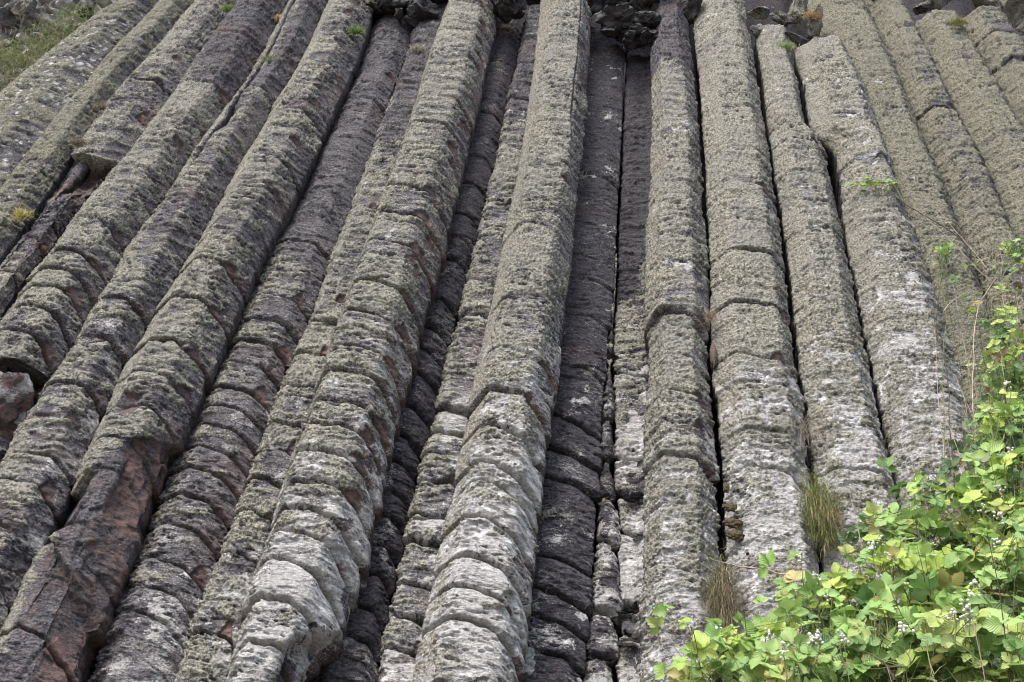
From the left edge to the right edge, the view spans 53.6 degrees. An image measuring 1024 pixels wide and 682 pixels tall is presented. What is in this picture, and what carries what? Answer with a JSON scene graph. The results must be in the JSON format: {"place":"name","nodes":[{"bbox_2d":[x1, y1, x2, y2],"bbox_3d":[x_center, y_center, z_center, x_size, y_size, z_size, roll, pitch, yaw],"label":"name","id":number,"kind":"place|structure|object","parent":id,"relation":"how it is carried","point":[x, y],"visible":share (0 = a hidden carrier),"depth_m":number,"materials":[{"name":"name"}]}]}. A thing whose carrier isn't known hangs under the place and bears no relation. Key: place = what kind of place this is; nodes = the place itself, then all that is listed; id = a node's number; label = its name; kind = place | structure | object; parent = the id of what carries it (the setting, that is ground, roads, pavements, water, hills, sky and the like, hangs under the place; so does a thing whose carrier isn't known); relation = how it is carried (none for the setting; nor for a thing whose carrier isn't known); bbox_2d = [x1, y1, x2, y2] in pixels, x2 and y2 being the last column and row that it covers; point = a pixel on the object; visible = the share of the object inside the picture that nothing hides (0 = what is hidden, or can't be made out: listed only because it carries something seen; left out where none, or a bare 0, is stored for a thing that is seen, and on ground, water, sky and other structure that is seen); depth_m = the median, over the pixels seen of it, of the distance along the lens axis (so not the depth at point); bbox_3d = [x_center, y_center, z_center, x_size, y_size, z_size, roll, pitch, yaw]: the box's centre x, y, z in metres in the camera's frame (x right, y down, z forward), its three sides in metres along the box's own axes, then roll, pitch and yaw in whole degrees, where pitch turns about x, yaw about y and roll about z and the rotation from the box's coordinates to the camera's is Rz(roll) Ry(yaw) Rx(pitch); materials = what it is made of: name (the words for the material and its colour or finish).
{"place":"outdoors","nodes":[
{"label":"outdoors","id":0,"kind":"place"},
{"bbox_2d":[0,0,118,90],"bbox_3d":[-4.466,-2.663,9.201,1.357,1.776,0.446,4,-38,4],"label":"grass","id":1,"kind":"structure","parent":0,"point":[28,55],"depth_m":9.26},
{"bbox_2d":[0,7,20,28],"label":"scree stone","id":2,"kind":"object","parent":1,"relation":"on","point":[9,19],"visible":0.98,"depth_m":9.68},
{"bbox_2d":[21,0,36,13],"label":"scree stone","id":3,"kind":"object","parent":1,"relation":"on","point":[27,6],"visible":1,"depth_m":9.95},
{"bbox_2d":[40,12,68,35],"bbox_3d":[-4.367,-3.031,9.709,0.222,0.190,0.274,4,-38,4],"label":"scree stone","id":4,"kind":"object","parent":1,"relation":"on","point":[49,19],"visible":0.6,"depth_m":9.63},
{"bbox_2d":[55,0,77,15],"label":"scree stone","id":5,"kind":"object","parent":1,"relation":"on","point":[60,4],"visible":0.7,"depth_m":9.89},
{"bbox_2d":[77,1,93,20],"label":"scree stone","id":6,"kind":"object","parent":1,"relation":"on","point":[88,4],"visible":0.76,"depth_m":9.84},
{"bbox_2d":[96,0,115,7],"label":"scree stone","id":7,"kind":"object","parent":1,"relation":"on","point":[103,3],"visible":0.43,"depth_m":9.79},
{"bbox_2d":[518,0,970,681],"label":"cliff","id":8,"kind":"structure","parent":0,"point":[960,8],"depth_m":10.75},
{"bbox_2d":[849,346,1022,569],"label":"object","id":9,"kind":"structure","parent":8,"relation":"on","point":[953,510],"depth_m":5.14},
{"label":"ground","id":10,"kind":"structure","parent":0,"visible":0},
{"bbox_2d":[0,397,37,440],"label":"basalt column","id":11,"kind":"structure","parent":10,"relation":"on","point":[8,429],"depth_m":6.28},
{"bbox_2d":[0,0,288,391],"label":"basalt column","id":12,"kind":"structure","parent":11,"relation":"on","point":[68,280],"depth_m":7.29,"materials":[{"name":"stone"}]},
{"bbox_2d":[0,371,33,424],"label":"broken block","id":13,"kind":"structure","parent":12,"relation":"attached to","point":[16,397],"depth_m":6.09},
{"bbox_2d":[0,0,158,186],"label":"basalt column","id":14,"kind":"structure","parent":10,"relation":"on","point":[35,97],"depth_m":8.65,"materials":[{"name":"stone"}]},
{"bbox_2d":[0,0,193,264],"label":"basalt column","id":15,"kind":"structure","parent":10,"relation":"on","point":[36,177],"depth_m":8.11,"materials":[{"name":"stone"}]},
{"bbox_2d":[7,202,37,221],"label":"cushion plant","id":16,"kind":"object","parent":15,"relation":"attached to","point":[23,214],"visible":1,"depth_m":7.22,"materials":[{"name":"yellow plant"}]},
{"bbox_2d":[0,0,235,319],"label":"basalt column","id":17,"kind":"structure","parent":10,"relation":"on","point":[140,96],"depth_m":8.09,"materials":[{"name":"stone"}]},
{"bbox_2d":[69,133,90,147],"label":"cushion plant","id":18,"kind":"object","parent":17,"relation":"attached to","point":[81,141],"visible":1,"depth_m":7.89,"materials":[{"name":"brown plant"}]},
{"bbox_2d":[0,0,327,628],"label":"basalt column","id":19,"kind":"structure","parent":10,"relation":"on","point":[53,436],"depth_m":6.43,"materials":[{"name":"stone"}]},
{"bbox_2d":[0,437,10,461],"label":"broken block","id":20,"kind":"structure","parent":19,"relation":"attached to","point":[4,444],"depth_m":6.02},
{"bbox_2d":[0,0,374,681],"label":"basalt column","id":21,"kind":"structure","parent":10,"relation":"on","point":[64,606],"depth_m":6.06,"materials":[{"name":"stone"}]},
{"bbox_2d":[346,24,365,36],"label":"cushion plant","id":22,"kind":"object","parent":21,"relation":"on","point":[356,30],"visible":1,"depth_m":9.16,"materials":[{"name":"green plant"}]},
{"bbox_2d":[366,0,387,14],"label":"jutting rock","id":23,"kind":"object","parent":21,"relation":"attached to","point":[374,6],"visible":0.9,"depth_m":9.71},
{"bbox_2d":[86,13,410,681],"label":"basalt column","id":24,"kind":"structure","parent":10,"relation":"on","point":[191,521],"depth_m":6.13,"materials":[{"name":"stone"}]},
{"bbox_2d":[372,0,411,17],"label":"jutting rock","id":25,"kind":"object","parent":24,"relation":"attached to","point":[389,6],"visible":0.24,"depth_m":9.69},
{"bbox_2d":[394,8,402,22],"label":"jutting rock","id":26,"kind":"object","parent":24,"relation":"attached to","point":[398,15],"visible":1,"depth_m":9.57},
{"bbox_2d":[174,1,446,681],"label":"basalt column","id":27,"kind":"structure","parent":10,"relation":"on","point":[215,624],"depth_m":6.02,"materials":[{"name":"stone"}]},
{"bbox_2d":[404,42,430,53],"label":"cushion plant","id":28,"kind":"object","parent":27,"relation":"attached to","point":[420,48],"visible":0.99,"depth_m":9.20,"materials":[{"name":"beige plant"}]},
{"bbox_2d":[405,0,440,30],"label":"jutting rock","id":29,"kind":"object","parent":27,"relation":"attached to","point":[422,10],"visible":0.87,"depth_m":9.61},
{"bbox_2d":[226,0,496,681],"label":"basalt column","id":30,"kind":"structure","parent":10,"relation":"on","point":[310,578],"depth_m":5.94,"materials":[{"name":"stone"}]},
{"bbox_2d":[489,0,526,23],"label":"jutting rock","id":31,"kind":"object","parent":30,"relation":"attached to","point":[505,11],"visible":0.96,"depth_m":9.58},
{"bbox_2d":[312,17,522,681],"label":"basalt column","id":32,"kind":"structure","parent":10,"relation":"on","point":[358,659],"depth_m":6.43,"materials":[{"name":"stone"}]},
{"bbox_2d":[377,6,539,681],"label":"basalt column","id":33,"kind":"structure","parent":10,"relation":"on","point":[430,504],"depth_m":6.16,"materials":[{"name":"stone"}]},
{"bbox_2d":[413,0,591,681],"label":"basalt column","id":34,"kind":"structure","parent":10,"relation":"on","point":[476,621],"depth_m":5.90,"materials":[{"name":"stone"}]},
{"bbox_2d":[587,0,615,15],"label":"jutting rock","id":35,"kind":"object","parent":34,"relation":"attached to","point":[596,6],"visible":0.35,"depth_m":9.66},
{"bbox_2d":[523,27,625,681],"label":"basalt column","id":36,"kind":"structure","parent":10,"relation":"on","point":[559,632],"depth_m":6.31,"materials":[{"name":"stone"}]},
{"bbox_2d":[593,2,636,38],"bbox_3d":[0.982,-3.016,9.465,0.339,0.342,0.359,30,-43,-27],"label":"jutting rock","id":37,"kind":"object","parent":36,"relation":"attached to","point":[617,18],"visible":0.91,"depth_m":9.41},
{"bbox_2d":[598,27,614,37],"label":"jutting rock","id":38,"kind":"object","parent":37,"relation":"attached to","point":[607,32],"visible":1,"depth_m":9.38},
{"bbox_2d":[583,253,623,681],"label":"basalt column","id":39,"kind":"structure","parent":10,"relation":"on","point":[602,652],"depth_m":5.58,"materials":[{"name":"stone"}]},
{"bbox_2d":[612,44,651,681],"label":"basalt column","id":40,"kind":"structure","parent":10,"relation":"on","point":[630,368],"depth_m":6.73,"materials":[{"name":"stone"}]},
{"bbox_2d":[622,30,635,46],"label":"jutting rock","id":41,"kind":"object","parent":40,"relation":"attached to","point":[629,36],"visible":1,"depth_m":9.17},
{"bbox_2d":[637,0,725,681],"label":"basalt column","id":42,"kind":"structure","parent":10,"relation":"on","point":[680,514],"depth_m":6.15,"materials":[{"name":"stone"}]},
{"bbox_2d":[615,16,654,50],"bbox_3d":[1.154,-2.902,9.524,0.342,0.321,0.289,18,-39,-15],"label":"jutting rock","id":43,"kind":"object","parent":42,"relation":"attached to","point":[636,43],"visible":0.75,"depth_m":9.44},
{"bbox_2d":[628,0,658,11],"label":"jutting rock","id":44,"kind":"object","parent":42,"relation":"attached to","point":[640,5],"visible":0.35,"depth_m":9.64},
{"bbox_2d":[633,11,660,26],"bbox_3d":[1.246,-2.995,9.427,0.273,0.184,0.157,-19,-45,29],"label":"jutting rock","id":45,"kind":"object","parent":42,"relation":"attached to","point":[649,18],"visible":0.88,"depth_m":9.38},
{"bbox_2d":[639,27,657,46],"bbox_3d":[1.275,-2.803,9.376,0.193,0.183,0.214,4,-38,4],"label":"jutting rock","id":46,"kind":"object","parent":42,"relation":"attached to","point":[647,36],"visible":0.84,"depth_m":9.33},
{"bbox_2d":[680,0,702,24],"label":"jutting rock","id":47,"kind":"object","parent":42,"relation":"attached to","point":[690,9],"visible":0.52,"depth_m":9.57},
{"bbox_2d":[702,307,720,328],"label":"grass tuft","id":48,"kind":"object","parent":42,"relation":"attached to","point":[709,315],"visible":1,"depth_m":6.48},
{"bbox_2d":[696,541,752,630],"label":"grass tuft","id":49,"kind":"object","parent":42,"relation":"attached to","point":[723,591],"visible":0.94,"depth_m":4.98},
{"bbox_2d":[709,557,791,574],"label":"bare twig","id":50,"kind":"object","parent":49,"relation":"attached to","point":[752,567],"visible":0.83,"depth_m":4.97,"materials":[{"name":"wood"}]},
{"bbox_2d":[639,602,755,681],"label":"bramble","id":51,"kind":"object","parent":10,"relation":"on","point":[681,669],"visible":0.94,"depth_m":3.21,"materials":[{"name":"plant"}]},
{"bbox_2d":[700,611,789,681],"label":"bramble","id":52,"kind":"object","parent":10,"relation":"on","point":[737,647],"visible":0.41,"depth_m":3.31,"materials":[{"name":"plant"}]},
{"bbox_2d":[692,0,818,645],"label":"basalt column","id":53,"kind":"structure","parent":10,"relation":"on","point":[758,401],"depth_m":6.41,"materials":[{"name":"stone"}]},
{"bbox_2d":[710,342,717,368],"bbox_3d":[1.255,0.089,6.303,0.048,0.240,0.074,4,-38,4],"label":"earth plug","id":54,"kind":"object","parent":53,"relation":"attached to","point":[713,356],"visible":1,"depth_m":6.27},
{"bbox_2d":[722,502,736,511],"bbox_3d":[1.166,0.892,5.436,0.085,0.068,0.031,4,-38,4],"label":"moss cushion","id":55,"kind":"object","parent":53,"relation":"attached to","point":[730,506],"visible":1,"depth_m":5.42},
{"bbox_2d":[722,517,742,527],"bbox_3d":[1.166,0.961,5.349,0.114,0.072,0.029,4,-38,4],"label":"moss cushion","id":56,"kind":"object","parent":53,"relation":"attached to","point":[732,522],"visible":1,"depth_m":5.34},
{"bbox_2d":[725,528,744,541],"bbox_3d":[1.165,1.013,5.289,0.109,0.080,0.034,4,-38,4],"label":"moss cushion","id":57,"kind":"object","parent":53,"relation":"attached to","point":[735,535],"visible":1,"depth_m":5.28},
{"bbox_2d":[747,6,769,19],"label":"jutting rock","id":58,"kind":"object","parent":53,"relation":"attached to","point":[760,12],"visible":1,"depth_m":9.61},
{"bbox_2d":[705,586,839,680],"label":"bramble","id":59,"kind":"object","parent":10,"relation":"on","point":[776,629],"visible":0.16,"depth_m":3.43,"materials":[{"name":"plant"}]},
{"bbox_2d":[717,587,854,681],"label":"bramble","id":60,"kind":"object","parent":10,"relation":"on","point":[758,664],"visible":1,"depth_m":2.99,"materials":[{"name":"plant"}]},
{"bbox_2d":[758,543,869,681],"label":"bramble","id":61,"kind":"object","parent":10,"relation":"on","point":[807,591],"visible":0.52,"depth_m":3.72,"materials":[{"name":"plant"}]},
{"bbox_2d":[753,24,909,680],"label":"basalt column","id":62,"kind":"structure","parent":10,"relation":"on","point":[831,363],"depth_m":6.53,"materials":[{"name":"stone"}]},
{"bbox_2d":[750,24,762,36],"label":"jutting rock","id":63,"kind":"object","parent":62,"relation":"attached to","point":[756,30],"visible":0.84,"depth_m":9.31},
{"bbox_2d":[769,7,793,26],"bbox_3d":[2.528,-3.045,9.539,0.221,0.187,0.120,17,-39,-14],"label":"jutting rock","id":64,"kind":"object","parent":62,"relation":"on","point":[779,16],"visible":0.93,"depth_m":9.49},
{"bbox_2d":[776,37,799,53],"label":"cushion plant","id":65,"kind":"object","parent":62,"relation":"attached to","point":[788,45],"visible":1,"depth_m":8.99,"materials":[{"name":"green plant"}]},
{"bbox_2d":[785,32,807,46],"bbox_3d":[2.606,-2.753,9.243,0.274,0.125,0.107,30,-44,-27],"label":"jutting rock","id":66,"kind":"object","parent":62,"relation":"attached to","point":[797,39],"visible":0.81,"depth_m":9.21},
{"bbox_2d":[785,408,825,451],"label":"dry grass","id":67,"kind":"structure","parent":62,"relation":"attached to","point":[804,428],"depth_m":5.79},
{"bbox_2d":[786,457,853,569],"bbox_3d":[1.625,0.943,5.354,0.415,0.848,0.335,-7,-40,17],"label":"grass tuft","id":68,"kind":"object","parent":62,"relation":"attached to","point":[821,511],"visible":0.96,"depth_m":5.33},
{"bbox_2d":[773,597,944,681],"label":"bramble","id":69,"kind":"object","parent":10,"relation":"on","point":[864,651],"visible":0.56,"depth_m":3.09,"materials":[{"name":"plant"}]},
{"bbox_2d":[792,553,931,681],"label":"bramble","id":70,"kind":"object","parent":10,"relation":"on","point":[839,617],"visible":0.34,"depth_m":3.45,"materials":[{"name":"plant"}]},
{"bbox_2d":[837,456,902,625],"bbox_3d":[1.449,1.838,3.581,0.334,3.260,0.304,4,-38,4],"label":"bramble","id":71,"kind":"object","parent":10,"relation":"on","point":[848,535],"visible":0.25,"depth_m":4.39,"materials":[{"name":"green plant"}]},
{"bbox_2d":[794,35,984,547],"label":"basalt column","id":72,"kind":"structure","parent":10,"relation":"on","point":[895,295],"depth_m":6.74,"materials":[{"name":"stone"}]},
{"bbox_2d":[842,173,965,243],"bbox_3d":[2.753,-0.941,7.221,0.720,0.859,0.196,1,-38,7],"label":"bramble","id":73,"kind":"object","parent":72,"relation":"attached to","point":[870,182],"visible":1,"depth_m":7.34,"materials":[{"name":"plant"}]},
{"bbox_2d":[929,241,954,526],"bbox_3d":[2.591,0.149,6.021,0.745,2.550,0.124,28,-43,-25],"label":"bramble","id":74,"kind":"object","parent":72,"relation":"attached to","point":[940,247],"visible":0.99,"depth_m":6.62,"materials":[{"name":"green plant"}]},
{"bbox_2d":[843,506,959,677],"bbox_3d":[1.309,1.831,2.854,0.468,2.931,0.407,4,-38,4],"label":"bramble","id":75,"kind":"object","parent":10,"relation":"on","point":[889,554],"visible":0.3,"depth_m":3.60,"materials":[{"name":"plant"}]},
{"bbox_2d":[786,0,1023,467],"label":"basalt column","id":76,"kind":"structure","parent":10,"relation":"on","point":[851,24],"depth_m":7.64,"materials":[{"name":"stone"}]},
{"bbox_2d":[787,0,807,23],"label":"jutting rock","id":77,"kind":"object","parent":76,"relation":"attached to","point":[796,7],"visible":0.88,"depth_m":9.63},
{"bbox_2d":[807,5,822,39],"bbox_3d":[2.817,-2.940,9.412,0.129,0.235,0.266,4,-38,4],"label":"jutting rock","id":78,"kind":"object","parent":76,"relation":"attached to","point":[814,26],"visible":0.93,"depth_m":9.38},
{"bbox_2d":[799,8,825,21],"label":"cushion plant","id":79,"kind":"object","parent":78,"relation":"on","point":[809,15],"visible":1,"depth_m":9.37,"materials":[{"name":"plant"}]},
{"bbox_2d":[856,498,967,681],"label":"bramble","id":80,"kind":"object","parent":10,"relation":"on","point":[904,524],"visible":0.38,"depth_m":4.18,"materials":[{"name":"green plant"}]},
{"bbox_2d":[816,336,1023,681],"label":"undergrowth","id":81,"kind":"object","parent":10,"relation":"on","point":[986,397],"visible":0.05,"depth_m":5.06,"materials":[{"name":"green plant"}]},
{"bbox_2d":[968,277,996,473],"bbox_3d":[2.539,0.155,5.497,0.749,1.726,0.096,28,-43,-25],"label":"bare cane","id":82,"kind":"object","parent":81,"relation":"on","point":[974,360],"visible":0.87,"depth_m":5.53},
{"bbox_2d":[891,463,955,545],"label":"bramble","id":83,"kind":"object","parent":10,"relation":"on","point":[933,486],"visible":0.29,"depth_m":4.88,"materials":[{"name":"plant"}]},
{"bbox_2d":[933,319,944,457],"bbox_3d":[2.299,0.276,5.471,0.020,1.350,0.478,-21,-45,30],"label":"bare cane","id":84,"kind":"object","parent":83,"relation":"attached to","point":[937,391],"visible":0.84,"depth_m":5.51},
{"bbox_2d":[848,470,1018,680],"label":"bramble","id":85,"kind":"object","parent":10,"relation":"on","point":[945,529],"visible":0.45,"depth_m":4.21,"materials":[{"name":"plant"}]},
{"bbox_2d":[863,539,1012,681],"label":"bramble","id":86,"kind":"object","parent":10,"relation":"on","point":[945,588],"visible":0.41,"depth_m":3.34,"materials":[{"name":"plant"}]},
{"bbox_2d":[866,571,1018,681],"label":"bramble","id":87,"kind":"object","parent":10,"relation":"on","point":[928,636],"visible":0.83,"depth_m":3.00,"materials":[{"name":"green plant"}]},
{"bbox_2d":[863,0,1023,379],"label":"basalt column","id":88,"kind":"structure","parent":10,"relation":"on","point":[981,215],"depth_m":7.87,"materials":[{"name":"stone"}]},
{"bbox_2d":[875,531,1023,681],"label":"bramble","id":89,"kind":"object","parent":10,"relation":"on","point":[1008,661],"visible":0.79,"depth_m":2.97,"materials":[{"name":"plant"}]},
{"bbox_2d":[947,261,990,438],"bbox_3d":[2.488,1.207,4.925,0.716,4.603,0.223,34,-46,-31],"label":"bramble","id":90,"kind":"object","parent":10,"relation":"on","point":[952,280],"visible":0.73,"depth_m":6.17,"materials":[{"name":"plant"}]},
{"bbox_2d":[915,9,1023,246],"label":"basalt column","id":91,"kind":"structure","parent":10,"relation":"on","point":[993,124],"depth_m":8.44,"materials":[{"name":"stone"}]},
{"bbox_2d":[913,0,935,14],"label":"jutting rock","id":92,"kind":"object","parent":91,"relation":"on","point":[926,6],"visible":1,"depth_m":9.80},
{"bbox_2d":[922,0,950,11],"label":"jutting rock","id":93,"kind":"object","parent":91,"relation":"on","point":[940,4],"visible":0.59,"depth_m":9.88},
{"bbox_2d":[946,15,969,26],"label":"cushion plant","id":94,"kind":"object","parent":91,"relation":"on","point":[957,21],"visible":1,"depth_m":9.28,"materials":[{"name":"green plant"}]},
{"bbox_2d":[921,509,1023,681],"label":"bramble","id":95,"kind":"object","parent":10,"relation":"on","point":[970,562],"visible":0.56,"depth_m":3.49,"materials":[{"name":"green plant"}]},
{"bbox_2d":[939,387,1014,546],"bbox_3d":[2.126,1.525,4.227,0.543,3.435,0.362,20,-40,-17],"label":"bramble","id":96,"kind":"object","parent":10,"relation":"on","point":[957,446],"visible":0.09,"depth_m":5.07,"materials":[{"name":"green plant"}]},
{"bbox_2d":[936,443,1023,597],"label":"bramble","id":97,"kind":"object","parent":10,"relation":"on","point":[947,468],"visible":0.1,"depth_m":4.71,"materials":[{"name":"green plant"}]},
{"bbox_2d":[947,292,1016,440],"bbox_3d":[2.447,1.315,4.668,0.724,4.115,0.237,30,-43,-27],"label":"bramble","id":98,"kind":"object","parent":10,"relation":"on","point":[987,325],"visible":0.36,"depth_m":5.82,"materials":[{"name":"green plant"}]},
{"bbox_2d":[950,453,1023,681],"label":"bramble","id":99,"kind":"object","parent":10,"relation":"on","point":[989,523],"visible":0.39,"depth_m":3.96,"materials":[{"name":"green plant"}]},
{"bbox_2d":[960,379,1023,509],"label":"bramble","id":100,"kind":"object","parent":10,"relation":"on","point":[987,414],"visible":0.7,"depth_m":4.80,"materials":[{"name":"green plant"}]},
{"bbox_2d":[962,357,1023,492],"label":"bramble","id":101,"kind":"object","parent":10,"relation":"on","point":[996,383],"visible":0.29,"depth_m":5.32,"materials":[{"name":"plant"}]},
{"bbox_2d":[963,5,1023,127],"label":"basalt column","id":102,"kind":"structure","parent":10,"relation":"on","point":[994,37],"depth_m":9.11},
{"bbox_2d":[972,0,1000,9],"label":"jutting rock","id":103,"kind":"object","parent":102,"relation":"on","point":[979,3],"visible":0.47,"depth_m":9.75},
{"bbox_2d":[964,0,1023,41],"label":"basalt column","id":104,"kind":"structure","parent":10,"relation":"on","point":[1018,26],"depth_m":9.66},
{"bbox_2d":[1001,0,1023,24],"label":"jutting rock","id":105,"kind":"object","parent":104,"relation":"attached to","point":[1013,10],"visible":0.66,"depth_m":9.68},
{"bbox_2d":[966,442,1023,615],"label":"bramble","id":106,"kind":"object","parent":10,"relation":"on","point":[991,477],"visible":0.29,"depth_m":4.14,"materials":[{"name":"green plant"}]},
{"bbox_2d":[967,263,1023,487],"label":"bramble","id":107,"kind":"object","parent":10,"relation":"on","point":[1005,310],"visible":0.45,"depth_m":5.63,"materials":[{"name":"green plant"}]},
{"bbox_2d":[979,326,1023,486],"bbox_3d":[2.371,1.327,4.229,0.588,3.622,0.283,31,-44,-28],"label":"bramble","id":108,"kind":"object","parent":10,"relation":"on","point":[1004,353],"visible":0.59,"depth_m":5.28,"materials":[{"name":"plant"}]},
{"bbox_2d":[990,238,1023,457],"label":"bramble","id":109,"kind":"object","parent":10,"relation":"on","point":[1013,253],"visible":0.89,"depth_m":6.30,"materials":[{"name":"plant"}]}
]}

